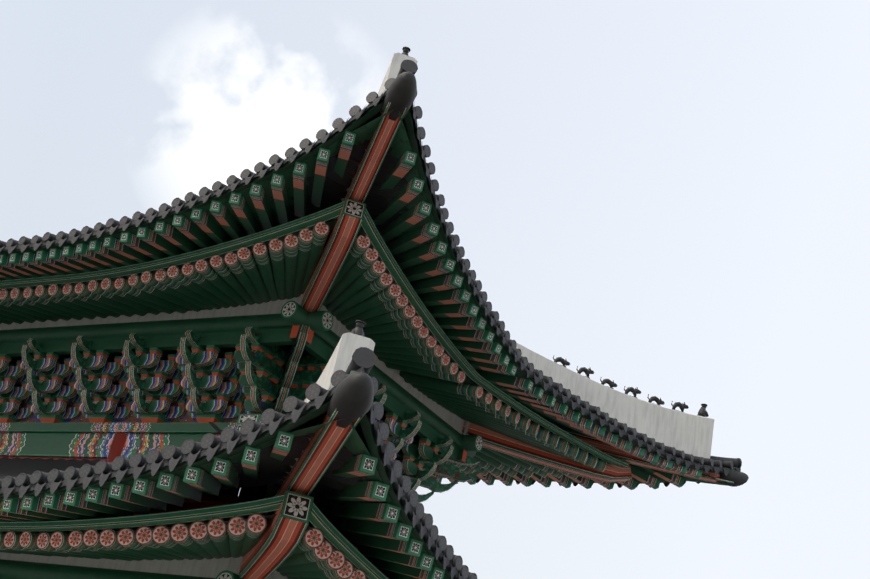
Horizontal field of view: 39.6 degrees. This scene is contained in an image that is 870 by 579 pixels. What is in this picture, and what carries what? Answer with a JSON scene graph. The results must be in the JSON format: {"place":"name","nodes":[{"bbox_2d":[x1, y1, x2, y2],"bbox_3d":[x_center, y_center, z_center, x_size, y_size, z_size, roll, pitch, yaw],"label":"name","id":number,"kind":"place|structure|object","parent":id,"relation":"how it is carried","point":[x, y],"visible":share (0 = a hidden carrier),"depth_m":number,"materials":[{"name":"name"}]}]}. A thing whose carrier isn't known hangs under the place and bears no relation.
{"place":"outdoors","nodes":[
{"label":"outdoors","id":0,"kind":"place"},
{"bbox_2d":[0,367,362,499],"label":"roof tiles","id":1,"kind":"object","parent":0,"point":[17,474],"visible":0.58,"depth_m":11.84,"materials":[{"name":"grey tile"}]},
{"bbox_2d":[0,400,268,532],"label":"wall beams","id":2,"kind":"structure","parent":1,"relation":"attached to","point":[81,437],"depth_m":20.01,"materials":[{"name":"paint"}]},
{"bbox_2d":[0,325,309,422],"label":"brackets","id":3,"kind":"object","parent":2,"relation":"attached to","point":[200,384],"visible":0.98,"depth_m":19.68,"materials":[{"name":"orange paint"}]},
{"bbox_2d":[0,296,334,359],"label":"purlin","id":4,"kind":"object","parent":3,"relation":"on","point":[222,329],"visible":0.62,"depth_m":19.55,"materials":[{"name":"green paint"}]},
{"bbox_2d":[0,221,328,324],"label":"rafters","id":5,"kind":"object","parent":4,"relation":"on","point":[243,276],"visible":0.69,"depth_m":18.32,"materials":[{"name":"paint"}]},
{"bbox_2d":[0,94,392,291],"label":"eave boards","id":6,"kind":"object","parent":4,"relation":"on","point":[333,143],"visible":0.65,"depth_m":16.45,"materials":[{"name":"green paint"}]},
{"bbox_2d":[0,131,355,289],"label":"flying rafters","id":7,"kind":"object","parent":6,"relation":"on","point":[163,239],"visible":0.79,"depth_m":16.97,"materials":[{"name":"paint"}]},
{"bbox_2d":[0,78,394,289],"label":"roof tiles","id":8,"kind":"object","parent":6,"relation":"on","point":[336,185],"visible":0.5,"depth_m":15.99,"materials":[{"name":"grey tile"}]},
{"bbox_2d":[334,53,417,219],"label":"hip ridge","id":9,"kind":"structure","parent":8,"relation":"on","point":[400,63],"depth_m":14.54,"materials":[{"name":"paint"}]},
{"bbox_2d":[401,46,410,55],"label":"roof guardians","id":10,"kind":"object","parent":9,"relation":"on","point":[406,50],"visible":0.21,"depth_m":14.85,"materials":[{"name":"black ceramic"}]},
{"bbox_2d":[361,91,740,475],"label":"roof tiles","id":11,"kind":"object","parent":8,"relation":"on","point":[377,201],"visible":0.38,"depth_m":17.67,"materials":[{"name":"grey tile"}]},
{"bbox_2d":[356,107,726,478],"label":"eave boards","id":12,"kind":"object","parent":11,"relation":"on","point":[400,145],"visible":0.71,"depth_m":17.18,"materials":[{"name":"green paint"}]},
{"bbox_2d":[323,234,606,471],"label":"rafters","id":13,"kind":"object","parent":12,"relation":"on","point":[369,293],"visible":0.62,"depth_m":18.72,"materials":[{"name":"paint"}]},
{"bbox_2d":[373,150,702,478],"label":"flying rafters","id":14,"kind":"object","parent":12,"relation":"on","point":[462,326],"visible":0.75,"depth_m":17.49,"materials":[{"name":"paint"}]},
{"bbox_2d":[442,467,738,485],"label":"eave boards","id":15,"kind":"object","parent":12,"relation":"on","point":[665,481],"visible":0.02,"depth_m":23.27,"materials":[{"name":"green paint"}]},
{"bbox_2d":[422,447,577,478],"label":"rafters","id":16,"kind":"object","parent":15,"relation":"on","point":[495,463],"visible":0.12,"depth_m":22.91,"materials":[{"name":"paint"}]},
{"bbox_2d":[431,465,684,489],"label":"flying rafters","id":17,"kind":"object","parent":15,"relation":"on","point":[587,483],"visible":0.19,"depth_m":23.57,"materials":[{"name":"paint"}]},
{"bbox_2d":[463,379,699,487],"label":"rafters","id":18,"kind":"object","parent":15,"relation":"on","point":[571,430],"visible":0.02,"depth_m":23.18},
{"bbox_2d":[461,420,733,485],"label":"corner beams","id":19,"kind":"structure","parent":15,"relation":"on","point":[497,442],"depth_m":22.23,"materials":[{"name":"paint"}]},
{"bbox_2d":[716,467,748,486],"bbox_3d":[5.694,3.589,23.114,0.642,0.358,0.330,17,-25,-9],"label":"rafter end cap","id":20,"kind":"object","parent":15,"relation":"attached to","point":[736,476],"visible":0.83,"depth_m":22.98,"materials":[{"name":"black ceramic"}]},
{"bbox_2d":[458,342,741,467],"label":"hip ridge","id":21,"kind":"structure","parent":11,"relation":"on","point":[686,433],"depth_m":22.91,"materials":[{"name":"paint"}]},
{"bbox_2d":[553,356,708,416],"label":"roof figurines","id":22,"kind":"object","parent":21,"relation":"on","point":[702,412],"visible":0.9,"depth_m":23.20,"materials":[{"name":"black ceramic"}]},
{"bbox_2d":[300,101,407,311],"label":"corner beams","id":23,"kind":"structure","parent":6,"relation":"on","point":[339,244],"depth_m":15.50,"materials":[{"name":"paint"}]},
{"bbox_2d":[382,71,416,120],"bbox_3d":[-0.379,-2.235,13.752,0.330,0.358,0.642,17,-25,-9],"label":"rafter end cap","id":24,"kind":"object","parent":6,"relation":"attached to","point":[401,93],"visible":0.96,"depth_m":13.60,"materials":[{"name":"grey ceramic"}]},
{"bbox_2d":[0,394,340,535],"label":"eave boards","id":25,"kind":"object","parent":1,"relation":"attached to","point":[264,439],"visible":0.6,"depth_m":12.23,"materials":[{"name":"green paint"}]},
{"bbox_2d":[0,431,293,521],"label":"flying rafters","id":26,"kind":"object","parent":25,"relation":"on","point":[142,496],"visible":0.83,"depth_m":12.52,"materials":[{"name":"paint"}]},
{"bbox_2d":[239,409,361,578],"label":"corner beams","id":27,"kind":"structure","parent":1,"relation":"attached to","point":[268,554],"depth_m":11.56,"materials":[{"name":"paint"}]},
{"bbox_2d":[327,372,373,427],"bbox_3d":[-0.665,0.871,9.854,0.330,0.358,0.642,17,-25,-9],"label":"rafter end cap","id":28,"kind":"object","parent":27,"relation":"attached to","point":[352,398],"visible":0.98,"depth_m":9.68,"materials":[{"name":"dark grey clay tile"}]},
{"bbox_2d":[236,369,376,578],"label":"wall beams","id":29,"kind":"structure","parent":1,"relation":"attached to","point":[273,489],"depth_m":18.24,"materials":[{"name":"paint"}]},
{"bbox_2d":[259,325,479,502],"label":"brackets","id":30,"kind":"object","parent":29,"relation":"attached to","point":[415,456],"visible":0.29,"depth_m":20.83,"materials":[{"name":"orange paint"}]},
{"bbox_2d":[259,294,475,464],"bbox_3d":[-1.017,1.586,20.251,0.930,0.850,5.800,-4,-30,31],"label":"purlin","id":31,"kind":"object","parent":30,"relation":"on","point":[435,418],"visible":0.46,"depth_m":20.07,"materials":[{"name":"green paint"}]},
{"bbox_2d":[415,421,482,462],"bbox_3d":[-1.350,2.679,22.698,4.700,0.850,0.930,-4,-30,31],"label":"purlin","id":32,"kind":"object","parent":29,"relation":"attached to","point":[472,443],"visible":0.21,"depth_m":21.68,"materials":[{"name":"green paint"}]},
{"bbox_2d":[276,332,375,484],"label":"hip ridge","id":33,"kind":"structure","parent":1,"relation":"on","point":[353,352],"depth_m":10.60,"materials":[{"name":"paint"}]},
{"bbox_2d":[351,320,365,336],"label":"roof guardians","id":34,"kind":"object","parent":33,"relation":"on","point":[358,329],"visible":0.08,"depth_m":10.88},
{"bbox_2d":[209,367,476,578],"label":"roof tiles","id":35,"kind":"object","parent":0,"point":[328,482],"visible":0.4,"depth_m":11.74,"materials":[{"name":"grey tile"}]},
{"bbox_2d":[306,370,455,578],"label":"eave boards","id":36,"kind":"object","parent":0,"point":[333,535],"visible":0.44,"depth_m":11.72,"materials":[{"name":"green paint"}]},
{"bbox_2d":[276,528,366,578],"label":"rafters","id":37,"kind":"object","parent":36,"relation":"on","point":[313,555],"visible":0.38,"depth_m":12.74,"materials":[{"name":"paint"}]},
{"bbox_2d":[324,454,444,578],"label":"flying rafters","id":38,"kind":"object","parent":36,"relation":"on","point":[388,546],"visible":0.75,"depth_m":12.17,"materials":[{"name":"paint"}]},
{"bbox_2d":[0,0,869,578],"label":"sky","id":39,"kind":"structure","parent":0,"point":[667,200],"materials":[{"name":"white"}]},
{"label":"brackets","id":40,"kind":"object","parent":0,"visible":0},
{"bbox_2d":[0,552,239,578],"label":"purlin","id":41,"kind":"object","parent":40,"relation":"on","point":[20,566],"visible":0.54,"depth_m":15.45,"materials":[{"name":"green paint"}]},
{"bbox_2d":[0,513,266,560],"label":"rafters","id":42,"kind":"object","parent":41,"relation":"on","point":[234,537],"visible":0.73,"depth_m":13.53,"materials":[{"name":"paint"}]},
{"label":"brackets","id":43,"kind":"object","parent":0,"visible":0},
{"bbox_2d":[215,556,287,578],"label":"purlin","id":44,"kind":"object","parent":43,"relation":"on","point":[226,574],"visible":0.35,"depth_m":14.10,"materials":[{"name":"green paint"}]}
]}

